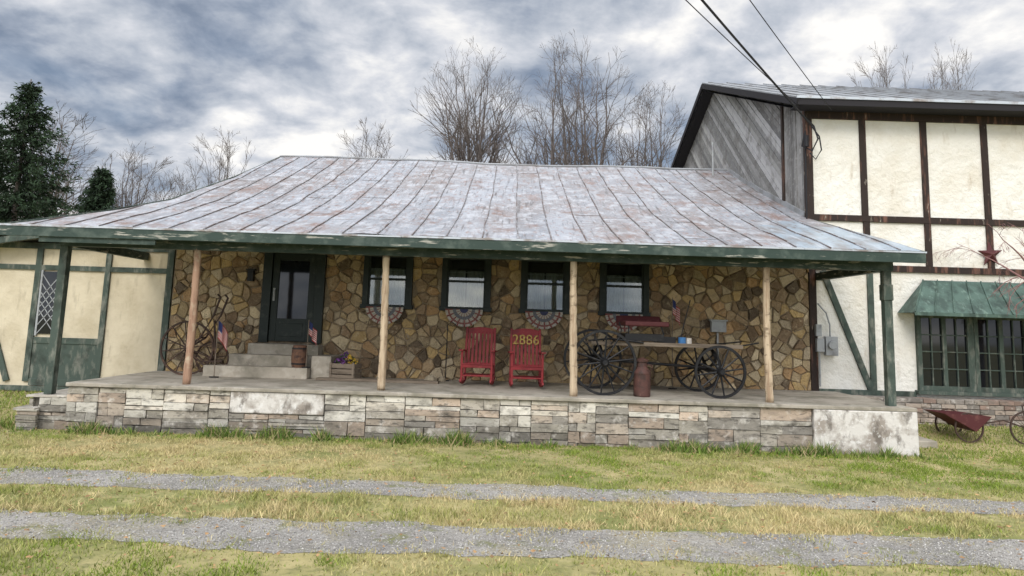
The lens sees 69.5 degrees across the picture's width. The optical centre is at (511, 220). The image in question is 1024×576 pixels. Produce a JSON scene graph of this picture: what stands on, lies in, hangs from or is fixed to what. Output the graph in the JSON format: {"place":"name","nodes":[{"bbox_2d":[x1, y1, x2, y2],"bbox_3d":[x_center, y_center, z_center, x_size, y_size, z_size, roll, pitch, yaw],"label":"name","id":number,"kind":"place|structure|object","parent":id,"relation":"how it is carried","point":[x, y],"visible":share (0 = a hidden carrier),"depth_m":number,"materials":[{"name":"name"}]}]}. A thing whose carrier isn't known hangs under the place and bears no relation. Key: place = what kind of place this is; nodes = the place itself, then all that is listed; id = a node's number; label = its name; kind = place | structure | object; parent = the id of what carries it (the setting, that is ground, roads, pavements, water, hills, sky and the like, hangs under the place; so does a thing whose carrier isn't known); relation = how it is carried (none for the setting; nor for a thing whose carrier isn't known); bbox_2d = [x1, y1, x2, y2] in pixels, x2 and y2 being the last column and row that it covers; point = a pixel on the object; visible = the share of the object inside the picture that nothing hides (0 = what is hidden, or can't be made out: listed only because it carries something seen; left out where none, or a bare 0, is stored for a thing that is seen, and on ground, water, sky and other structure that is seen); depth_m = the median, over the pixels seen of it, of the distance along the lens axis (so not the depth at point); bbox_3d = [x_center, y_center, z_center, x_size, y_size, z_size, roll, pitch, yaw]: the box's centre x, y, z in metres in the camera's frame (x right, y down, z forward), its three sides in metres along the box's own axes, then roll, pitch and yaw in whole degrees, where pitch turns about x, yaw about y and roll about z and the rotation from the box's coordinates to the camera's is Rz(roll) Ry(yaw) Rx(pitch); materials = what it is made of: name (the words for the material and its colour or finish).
{"place":"outdoors","nodes":[
{"label":"outdoors","id":0,"kind":"place"},
{"bbox_2d":[0,391,1023,575],"bbox_3d":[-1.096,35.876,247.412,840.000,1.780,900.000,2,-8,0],"label":"ground","id":1,"kind":"structure","parent":0,"point":[291,569],"depth_m":8.21,"materials":[{"name":"green plant"}]},
{"bbox_2d":[0,136,27,220],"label":"spruce tree","id":2,"kind":"object","parent":1,"relation":"on","point":[11,186],"visible":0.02,"depth_m":34.24,"materials":[{"name":"green plant"}]},
{"bbox_2d":[0,79,82,236],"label":"spruce tree","id":3,"kind":"object","parent":1,"relation":"on","point":[21,195],"visible":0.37,"depth_m":30.28,"materials":[{"name":"green plant"}]},
{"bbox_2d":[12,160,94,216],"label":"bare tree","id":4,"kind":"object","parent":1,"relation":"on","point":[66,184],"visible":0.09,"depth_m":50.31,"materials":[{"name":"brown plant"}]},
{"bbox_2d":[1,101,120,219],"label":"bare tree","id":5,"kind":"object","parent":1,"relation":"on","point":[62,146],"visible":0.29,"depth_m":41.98,"materials":[{"name":"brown plant"}]},
{"bbox_2d":[0,235,175,391],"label":"half timbered wing","id":6,"kind":"structure","parent":1,"relation":"on","point":[117,316],"depth_m":15.85,"materials":[{"name":"beige paint"}]},
{"bbox_2d":[69,164,121,212],"bbox_3d":[-20.309,1.879,36.025,6.446,9.512,5.640,2,-8,0],"label":"spruce tree","id":7,"kind":"object","parent":1,"relation":"on","point":[100,193],"visible":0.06,"depth_m":36.19,"materials":[{"name":"green plant"}]},
{"bbox_2d":[77,139,178,207],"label":"bare tree","id":8,"kind":"object","parent":1,"relation":"on","point":[125,196],"visible":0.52,"depth_m":44.42,"materials":[{"name":"brown plant"}]},
{"bbox_2d":[128,168,201,205],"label":"bare tree","id":9,"kind":"object","parent":1,"relation":"on","point":[170,182],"visible":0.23,"depth_m":42.35,"materials":[{"name":"brown plant"}]},
{"bbox_2d":[172,126,254,194],"bbox_3d":[-15.662,0.888,39.135,4.694,12.197,4.153,3,-8,-11],"label":"bare tree","id":10,"kind":"object","parent":1,"relation":"on","point":[225,167],"visible":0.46,"depth_m":39.31,"materials":[{"name":"brown plant"}]},
{"bbox_2d":[340,117,408,158],"bbox_3d":[-7.395,0.746,37.219,4.614,12.446,5.215,9,-11,-43],"label":"bare tree","id":11,"kind":"object","parent":1,"relation":"on","point":[366,147],"visible":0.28,"depth_m":37.67,"materials":[{"name":"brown plant"}]},
{"bbox_2d":[13,246,918,456],"bbox_3d":[-0.741,2.445,14.174,15.278,3.267,3.243,2,-8,0],"label":"porch","id":12,"kind":"object","parent":1,"relation":"on","point":[572,412],"visible":0.94,"depth_m":12.52,"materials":[{"name":"stone"}]},
{"bbox_2d":[160,293,228,374],"bbox_3d":[-6.385,2.288,14.913,1.250,1.635,0.503,0,-8,9],"label":"wheel cultivator","id":13,"kind":"object","parent":12,"relation":"on","point":[211,357],"visible":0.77,"depth_m":14.77,"materials":[{"name":"metal"}]},
{"bbox_2d":[209,320,227,377],"bbox_3d":[-5.747,2.507,14.484,0.290,1.120,0.180,4,-8,-17],"label":"american flag","id":14,"kind":"object","parent":12,"relation":"on","point":[222,335],"visible":1,"depth_m":14.52,"materials":[{"name":"multicoloured fabric"}]},
{"bbox_2d":[203,343,340,379],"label":"door steps","id":15,"kind":"structure","parent":12,"relation":"on","point":[266,360],"depth_m":14.84,"materials":[{"name":"grey concrete"}]},
{"bbox_2d":[291,345,306,367],"bbox_3d":[-4.265,2.718,14.798,0.309,0.440,0.314,2,-8,0],"label":"wooden keg","id":16,"kind":"object","parent":15,"relation":"on","point":[298,357],"visible":0.97,"depth_m":14.68,"materials":[{"name":"wood"}]},
{"bbox_2d":[302,320,316,367],"bbox_3d":[-4.063,2.471,14.826,0.180,0.950,0.290,-5,-10,38],"label":"american flag","id":17,"kind":"object","parent":15,"relation":"on","point":[312,332],"visible":1,"depth_m":14.87,"materials":[{"name":"multicoloured fabric"}]},
{"bbox_2d":[329,351,361,377],"bbox_3d":[-3.365,2.922,14.920,0.546,0.564,0.390,0,-8,11],"label":"flower crate","id":18,"kind":"object","parent":12,"relation":"on","point":[344,368],"visible":0.98,"depth_m":14.78,"materials":[{"name":"brown wood"}]},
{"bbox_2d":[316,377,438,383],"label":"wooden planks","id":19,"kind":"object","parent":12,"relation":"on","point":[375,380],"visible":0.91,"depth_m":14.44,"materials":[{"name":"brown wood"}]},
{"bbox_2d":[366,306,402,323],"bbox_3d":[-2.713,2.010,15.646,0.800,0.368,0.030,2,-8,0],"label":"patriotic bunting","id":20,"kind":"object","parent":12,"relation":"hanging from","point":[374,313],"visible":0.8,"depth_m":15.66,"materials":[{"name":"fabric"}]},
{"bbox_2d":[376,374,445,381],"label":"loose stones","id":21,"kind":"object","parent":12,"relation":"on","point":[432,377],"visible":0.71,"depth_m":14.95,"materials":[{"name":"stone"}]},
{"bbox_2d":[445,321,455,380],"bbox_3d":[-1.310,2.712,15.367,0.266,1.230,0.160,2,-8,0],"label":"shepherds hook","id":22,"kind":"object","parent":12,"relation":"on","point":[446,349],"visible":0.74,"depth_m":15.36,"materials":[{"name":"black metal"}]},
{"bbox_2d":[0,225,925,280],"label":"fascia board","id":23,"kind":"object","parent":12,"relation":"on","point":[838,264],"visible":0.92,"depth_m":12.63,"materials":[{"name":"green paint"}]},
{"bbox_2d":[0,223,926,253],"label":"drip edge","id":24,"kind":"object","parent":23,"relation":"on","point":[405,236],"visible":1,"depth_m":12.62,"materials":[{"name":"metal"}]},
{"bbox_2d":[38,226,896,252],"bbox_3d":[-0.820,-0.670,17.561,15.820,3.436,9.400,2,-8,0],"label":"roof underside","id":25,"kind":"object","parent":23,"relation":"on","point":[496,240],"visible":0.01,"depth_m":12.97,"materials":[{"name":"green wood"}]},
{"bbox_2d":[5,156,924,253],"bbox_3d":[-0.820,-0.702,17.565,15.894,3.466,9.432,2,-8,0],"label":"rake board","id":26,"kind":"object","parent":25,"relation":"attached to","point":[174,198],"visible":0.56,"depth_m":14.76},
{"bbox_2d":[712,142,713,175],"bbox_3d":[5.907,-1.772,21.683,0.057,1.100,0.060,2,-8,0],"label":"vent pipe","id":27,"kind":"object","parent":25,"relation":"on","point":[712,158],"visible":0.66,"depth_m":21.66,"materials":[{"name":"grey metal"}]},
{"bbox_2d":[729,169,804,216],"bbox_3d":[6.497,-0.802,19.177,0.050,2.251,5.544,2,-8,0],"label":"flashing","id":28,"kind":"object","parent":25,"relation":"attached to","point":[772,197],"visible":0.99,"depth_m":18.57,"materials":[{"name":"grey metal"}]},
{"bbox_2d":[801,116,821,218],"bbox_3d":[6.502,-0.763,16.021,0.206,3.163,0.448,7,-9,-31],"label":"service drop loop","id":29,"kind":"object","parent":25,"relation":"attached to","point":[805,140],"visible":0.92,"depth_m":16.15,"materials":[{"name":"metal"}]},
{"bbox_2d":[754,221,919,250],"bbox_3d":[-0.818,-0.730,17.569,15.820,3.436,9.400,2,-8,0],"label":"newer roof sheets","id":30,"kind":"object","parent":25,"relation":"on","point":[800,241],"visible":0.98,"depth_m":13.69,"materials":[{"name":"metal"}]},
{"bbox_2d":[445,309,482,326],"bbox_3d":[-1.023,2.062,15.646,0.800,0.368,0.030,2,-8,0],"label":"patriotic bunting","id":31,"kind":"object","parent":12,"relation":"hanging from","point":[463,317],"visible":0.99,"depth_m":15.66,"materials":[{"name":"fabric"}]},
{"bbox_2d":[459,327,496,384],"bbox_3d":[-0.660,2.653,14.540,0.694,1.105,0.891,1,-8,4],"label":"rocking chair","id":32,"kind":"object","parent":12,"relation":"on","point":[484,331],"visible":1,"depth_m":14.78,"materials":[{"name":"red paint"}]},
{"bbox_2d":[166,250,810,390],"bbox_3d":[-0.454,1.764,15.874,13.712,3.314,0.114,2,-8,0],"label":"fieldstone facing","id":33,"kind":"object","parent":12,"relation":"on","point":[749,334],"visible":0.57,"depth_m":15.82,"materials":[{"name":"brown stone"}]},
{"bbox_2d":[246,269,256,280],"bbox_3d":[-5.598,1.165,15.828,0.180,0.260,0.160,2,-8,0],"label":"lantern","id":34,"kind":"object","parent":33,"relation":"attached to","point":[250,274],"visible":1,"depth_m":15.77,"materials":[{"name":"black metal"}]},
{"bbox_2d":[258,253,326,343],"bbox_3d":[-4.695,1.579,15.845,1.330,2.060,0.120,2,-8,0],"label":"door frame","id":35,"kind":"object","parent":33,"relation":"attached to","point":[319,295],"visible":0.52,"depth_m":15.78,"materials":[{"name":"black wood"}]},
{"bbox_2d":[268,253,316,341],"bbox_3d":[-4.702,1.646,15.853,0.920,1.870,0.075,2,-8,0],"label":"door","id":36,"kind":"structure","parent":35,"relation":"in","point":[285,329],"depth_m":15.85,"materials":[{"name":"black wood"}]},
{"bbox_2d":[272,288,275,300],"bbox_3d":[-5.101,1.575,15.798,0.040,0.270,0.070,2,-8,0],"label":"door handle","id":37,"kind":"object","parent":36,"relation":"attached to","point":[274,289],"visible":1,"depth_m":15.80,"materials":[{"name":"silver metal"}]},
{"bbox_2d":[360,256,413,309],"bbox_3d":[-2.670,1.278,15.886,1.120,1.230,0.140,2,-8,0],"label":"window frame","id":38,"kind":"object","parent":33,"relation":"attached to","point":[407,279],"visible":0.73,"depth_m":15.85,"materials":[{"name":"black wood"}]},
{"bbox_2d":[369,268,405,304],"bbox_3d":[-2.674,1.413,15.909,0.780,0.770,0.039,2,-8,0],"label":"curtain","id":39,"kind":"object","parent":38,"relation":"hanging from","point":[396,292],"visible":0.81,"depth_m":15.90,"materials":[{"name":"white fabric"}]},
{"bbox_2d":[372,257,405,304],"bbox_3d":[-2.671,1.293,15.957,0.960,1.140,0.006,2,-8,0],"label":"window interior","id":40,"kind":"object","parent":38,"relation":"in","point":[394,263],"depth_m":16.01,"materials":[{"name":"black"}]},
{"bbox_2d":[439,258,491,311],"bbox_3d":[-0.981,1.330,15.886,1.120,1.230,0.140,2,-8,0],"label":"window frame","id":41,"kind":"object","parent":33,"relation":"attached to","point":[446,281],"visible":0.74,"depth_m":15.85,"materials":[{"name":"black wood"}]},
{"bbox_2d":[448,270,483,306],"bbox_3d":[-0.985,1.464,15.909,0.780,0.770,0.040,2,-8,0],"label":"curtain","id":42,"kind":"object","parent":41,"relation":"hanging from","point":[475,291],"visible":1,"depth_m":15.91,"materials":[{"name":"white fabric"}]},
{"bbox_2d":[450,259,484,306],"bbox_3d":[-0.982,1.345,15.957,0.960,1.140,0.006,2,-8,0],"label":"window interior","id":43,"kind":"object","parent":41,"relation":"in","point":[467,265],"depth_m":16.00,"materials":[{"name":"black"}]},
{"bbox_2d":[519,260,569,313],"bbox_3d":[0.718,1.382,15.886,1.120,1.230,0.140,2,-8,0],"label":"window frame","id":44,"kind":"object","parent":33,"relation":"attached to","point":[525,283],"visible":0.73,"depth_m":15.85,"materials":[{"name":"black wood"}]},
{"bbox_2d":[527,273,562,309],"bbox_3d":[0.714,1.516,15.909,0.780,0.770,0.040,2,-8,0],"label":"curtain","id":45,"kind":"object","parent":44,"relation":"hanging from","point":[553,298],"visible":1,"depth_m":15.90,"materials":[{"name":"white fabric"}]},
{"bbox_2d":[528,262,562,309],"bbox_3d":[0.718,1.397,15.957,0.960,1.140,0.006,2,-8,0],"label":"window interior","id":46,"kind":"object","parent":44,"relation":"in","point":[545,267],"depth_m":16.00,"materials":[{"name":"black"}]},
{"bbox_2d":[598,263,650,315],"bbox_3d":[2.417,1.433,15.886,1.120,1.230,0.140,2,-8,0],"label":"window frame","id":47,"kind":"object","parent":33,"relation":"attached to","point":[644,287],"visible":0.8,"depth_m":15.85,"materials":[{"name":"black wood"}]},
{"bbox_2d":[607,275,640,311],"bbox_3d":[2.413,1.568,15.909,0.780,0.770,0.039,2,-8,0],"label":"curtain","id":48,"kind":"object","parent":47,"relation":"hanging from","point":[632,300],"visible":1,"depth_m":15.90,"materials":[{"name":"white fabric"}]},
{"bbox_2d":[607,264,640,311],"bbox_3d":[2.417,1.449,15.957,0.960,1.140,0.006,2,-8,0],"label":"window interior","id":49,"kind":"object","parent":47,"relation":"in","point":[623,270],"depth_m":16.00,"materials":[{"name":"black"}]},
{"bbox_2d":[709,319,727,365],"bbox_3d":[4.382,2.622,15.666,0.380,1.035,0.160,2,-8,0],"label":"mailbox","id":50,"kind":"object","parent":33,"relation":"attached to","point":[716,326],"visible":0.84,"depth_m":15.66,"materials":[{"name":"grey metal"}]},
{"bbox_2d":[508,328,545,386],"bbox_3d":[0.278,2.647,14.292,0.694,1.105,0.891,2,-8,-3],"label":"rocking chair","id":51,"kind":"object","parent":12,"relation":"on","point":[522,332],"visible":1,"depth_m":14.54,"materials":[{"name":"red paint"}]},
{"bbox_2d":[525,311,562,328],"bbox_3d":[0.676,2.114,15.646,0.800,0.368,0.030,2,-8,0],"label":"patriotic bunting","id":52,"kind":"object","parent":12,"relation":"hanging from","point":[542,320],"visible":1,"depth_m":15.66,"materials":[{"name":"fabric"}]},
{"bbox_2d":[632,358,652,396],"bbox_3d":[2.326,2.796,13.199,0.310,0.680,0.307,9,-11,-40],"label":"milk can","id":53,"kind":"object","parent":12,"relation":"on","point":[642,380],"visible":1,"depth_m":13.08,"materials":[{"name":"brown metal"}]},
{"bbox_2d":[563,300,758,398],"bbox_3d":[2.790,2.377,13.971,3.483,1.752,1.660,2,-8,-2],"label":"buckboard wagon","id":54,"kind":"object","parent":12,"relation":"on","point":[630,340],"visible":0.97,"depth_m":13.53,"materials":[{"name":"black wood"}]},
{"bbox_2d":[668,298,679,388],"bbox_3d":[3.325,2.507,15.134,0.270,1.850,0.180,6,-9,-28],"label":"american flag","id":55,"kind":"object","parent":12,"relation":"on","point":[675,310],"visible":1,"depth_m":15.22,"materials":[{"name":"multicoloured fabric"}]},
{"bbox_2d":[819,270,916,396],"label":"green timbers","id":56,"kind":"object","parent":12,"relation":"on","point":[870,382],"visible":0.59,"depth_m":15.79,"materials":[{"name":"green wood"}]},
{"bbox_2d":[408,36,541,163],"bbox_3d":[-1.691,-1.058,34.425,6.481,15.581,6.686,2,-8,0],"label":"bare tree","id":57,"kind":"object","parent":1,"relation":"on","point":[459,130],"visible":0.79,"depth_m":34.18,"materials":[{"name":"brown plant"}]},
{"bbox_2d":[0,409,969,461],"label":"weeds","id":58,"kind":"object","parent":1,"relation":"on","point":[450,439],"visible":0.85,"depth_m":12.24,"materials":[{"name":"green plant"}]},
{"bbox_2d":[165,250,810,390],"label":"front wall","id":59,"kind":"structure","parent":1,"relation":"on","point":[415,292],"depth_m":15.85,"materials":[{"name":"brown stone"}]},
{"bbox_2d":[14,157,834,246],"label":"roof","id":60,"kind":"structure","parent":59,"relation":"on","point":[408,220],"depth_m":16.64,"materials":[{"name":"metal"}]},
{"bbox_2d":[106,164,764,240],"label":"sheet laps","id":61,"kind":"object","parent":60,"relation":"on","point":[495,183],"visible":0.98,"depth_m":15.50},
{"bbox_2d":[29,157,900,250],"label":"roof seams","id":62,"kind":"object","parent":60,"relation":"attached to","point":[385,226],"visible":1,"depth_m":15.59,"materials":[{"name":"grey metal"}]},
{"bbox_2d":[280,155,726,170],"bbox_3d":[-0.267,-1.742,22.460,13.602,0.148,0.070,2,-8,0],"label":"ridge cap","id":63,"kind":"object","parent":60,"relation":"on","point":[392,159],"visible":0.97,"depth_m":22.43,"materials":[{"name":"grey metal"}]},
{"bbox_2d":[605,314,642,331],"bbox_3d":[2.375,2.165,15.646,0.800,0.368,0.030,2,-8,0],"label":"patriotic bunting","id":64,"kind":"object","parent":59,"relation":"attached to","point":[611,319],"visible":0.52,"depth_m":15.65,"materials":[{"name":"fabric"}]},
{"bbox_2d":[0,428,1023,575],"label":"fallen leaves","id":65,"kind":"object","parent":1,"relation":"on","point":[468,559],"visible":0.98,"depth_m":8.19,"materials":[{"name":"plant"}]},
{"bbox_2d":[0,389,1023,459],"bbox_3d":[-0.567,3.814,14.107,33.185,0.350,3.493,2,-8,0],"label":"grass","id":66,"kind":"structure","parent":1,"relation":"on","point":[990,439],"depth_m":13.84,"materials":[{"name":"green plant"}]},
{"bbox_2d":[492,31,649,165],"bbox_3d":[2.685,-1.081,34.531,7.738,15.948,7.766,2,-8,0],"label":"bare tree","id":67,"kind":"object","parent":1,"relation":"on","point":[566,152],"visible":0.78,"depth_m":34.66,"materials":[{"name":"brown plant"}]},
{"bbox_2d":[599,82,687,166],"bbox_3d":[6.614,-0.026,37.471,5.430,14.886,6.017,2,-8,0],"label":"bare tree","id":68,"kind":"object","parent":1,"relation":"on","point":[645,157],"visible":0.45,"depth_m":37.77,"materials":[{"name":"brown plant"}]},
{"bbox_2d":[683,91,804,210],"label":"gable boards","id":69,"kind":"object","parent":1,"relation":"on","point":[744,135],"visible":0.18,"depth_m":19.99,"materials":[{"name":"grey wood"}]},
{"bbox_2d":[849,41,913,88],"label":"bare tree","id":70,"kind":"object","parent":1,"relation":"on","point":[884,77],"visible":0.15,"depth_m":46.56,"materials":[{"name":"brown plant"}]},
{"bbox_2d":[780,106,1023,390],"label":"timbers","id":71,"kind":"object","parent":1,"relation":"on","point":[926,219],"visible":0.68,"depth_m":16.24,"materials":[{"name":"brown wood"}]},
{"bbox_2d":[978,243,1001,264],"bbox_3d":[10.399,0.707,16.012,0.551,0.532,0.080,2,-8,0],"label":"barn star","id":72,"kind":"object","parent":71,"relation":"attached to","point":[989,252],"visible":0.91,"depth_m":16.02,"materials":[{"name":"metal"}]},
{"bbox_2d":[812,119,1023,399],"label":"stucco wall","id":73,"kind":"structure","parent":1,"relation":"on","point":[894,179],"depth_m":16.27,"materials":[{"name":"beige paint"}]},
{"bbox_2d":[814,303,837,386],"bbox_3d":[6.698,2.634,15.690,0.450,1.758,0.190,2,-8,0],"label":"electric meter","id":74,"kind":"object","parent":73,"relation":"attached to","point":[827,345],"visible":1,"depth_m":15.67,"materials":[{"name":"grey metal"}]},
{"bbox_2d":[671,84,1023,167],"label":"eave boards","id":75,"kind":"object","parent":73,"relation":"on","point":[913,107],"visible":0.83,"depth_m":16.30,"materials":[{"name":"black wood"}]},
{"bbox_2d":[685,0,798,106],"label":"power line","id":76,"kind":"object","parent":75,"relation":"attached to","point":[732,44],"visible":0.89,"depth_m":12.76,"materials":[{"name":"metal"}]},
{"bbox_2d":[749,0,830,109],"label":"power line","id":77,"kind":"object","parent":75,"relation":"attached to","point":[788,52],"visible":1,"depth_m":13.09,"materials":[{"name":"metal"}]},
{"bbox_2d":[673,82,1023,167],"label":"roof","id":78,"kind":"structure","parent":75,"relation":"on","point":[891,92],"depth_m":19.90,"materials":[{"name":"grey metal"}]},
{"bbox_2d":[796,95,1023,104],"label":"eave flashing","id":79,"kind":"object","parent":75,"relation":"on","point":[910,99],"visible":1,"depth_m":15.95,"materials":[{"name":"white metal"}]},
{"bbox_2d":[897,279,1023,318],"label":"copper awning","id":80,"kind":"object","parent":73,"relation":"attached to","point":[949,298],"visible":0.97,"depth_m":15.56,"materials":[{"name":"green metal"}]},
{"bbox_2d":[914,313,1023,397],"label":"window frame","id":81,"kind":"object","parent":73,"relation":"attached to","point":[974,388],"visible":0.91,"depth_m":15.72,"materials":[{"name":"wood"}]},
{"bbox_2d":[921,318,1023,388],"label":"window glass","id":82,"kind":"object","parent":81,"relation":"in","point":[962,357],"visible":0.6,"depth_m":15.79,"materials":[{"name":"glass"}]},
{"bbox_2d":[918,436,937,447],"bbox_3d":[7.282,4.044,14.004,0.712,0.346,1.612,2,-8,0],"label":"stone slab step","id":83,"kind":"object","parent":1,"relation":"on","point":[925,442],"visible":0.16,"depth_m":13.21,"materials":[{"name":"stone"}]},
{"bbox_2d":[854,395,1023,426],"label":"stone planter wall","id":84,"kind":"structure","parent":1,"relation":"on","point":[999,409],"depth_m":14.93,"materials":[{"name":"grey stone"}]},
{"bbox_2d":[923,40,977,89],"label":"bare tree","id":85,"kind":"object","parent":1,"relation":"on","point":[956,85],"visible":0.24,"depth_m":46.67,"materials":[{"name":"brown plant"}]},
{"bbox_2d":[924,405,1023,444],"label":"garden cart","id":86,"kind":"object","parent":1,"relation":"on","point":[971,422],"visible":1,"depth_m":13.59,"materials":[{"name":"metal"}]},
{"bbox_2d":[932,222,1023,317],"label":"bare tree","id":87,"kind":"object","parent":1,"relation":"on","point":[1003,266],"visible":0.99,"depth_m":15.07,"materials":[{"name":"brown plant"}]},
{"bbox_3d":[-5.801,-3.317,-0.771,2.000,10.000,0.320,2,-8,0],"label":"utility pole","id":88,"kind":"object","parent":1,"relation":"on","visible":0},
{"bbox_2d":[701,0,811,125],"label":"power line","id":89,"kind":"object","parent":88,"relation":"attached to","point":[748,53],"visible":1,"depth_m":13.09,"materials":[{"name":"rubber"}]},
{"bbox_2d":[0,466,1023,569],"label":"gravel track","id":90,"kind":"structure","parent":0,"point":[451,534],"depth_m":6.87,"materials":[{"name":"grey gravel"}]},
{"bbox_2d":[0,467,1023,514],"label":"gravel track","id":91,"kind":"structure","parent":0,"point":[52,471],"depth_m":8.89,"materials":[{"name":"grey gravel"}]},
{"bbox_2d":[0,0,1023,213],"label":"sky","id":92,"kind":"structure","parent":0,"point":[290,76],"materials":[{"name":"grey"}]}
]}

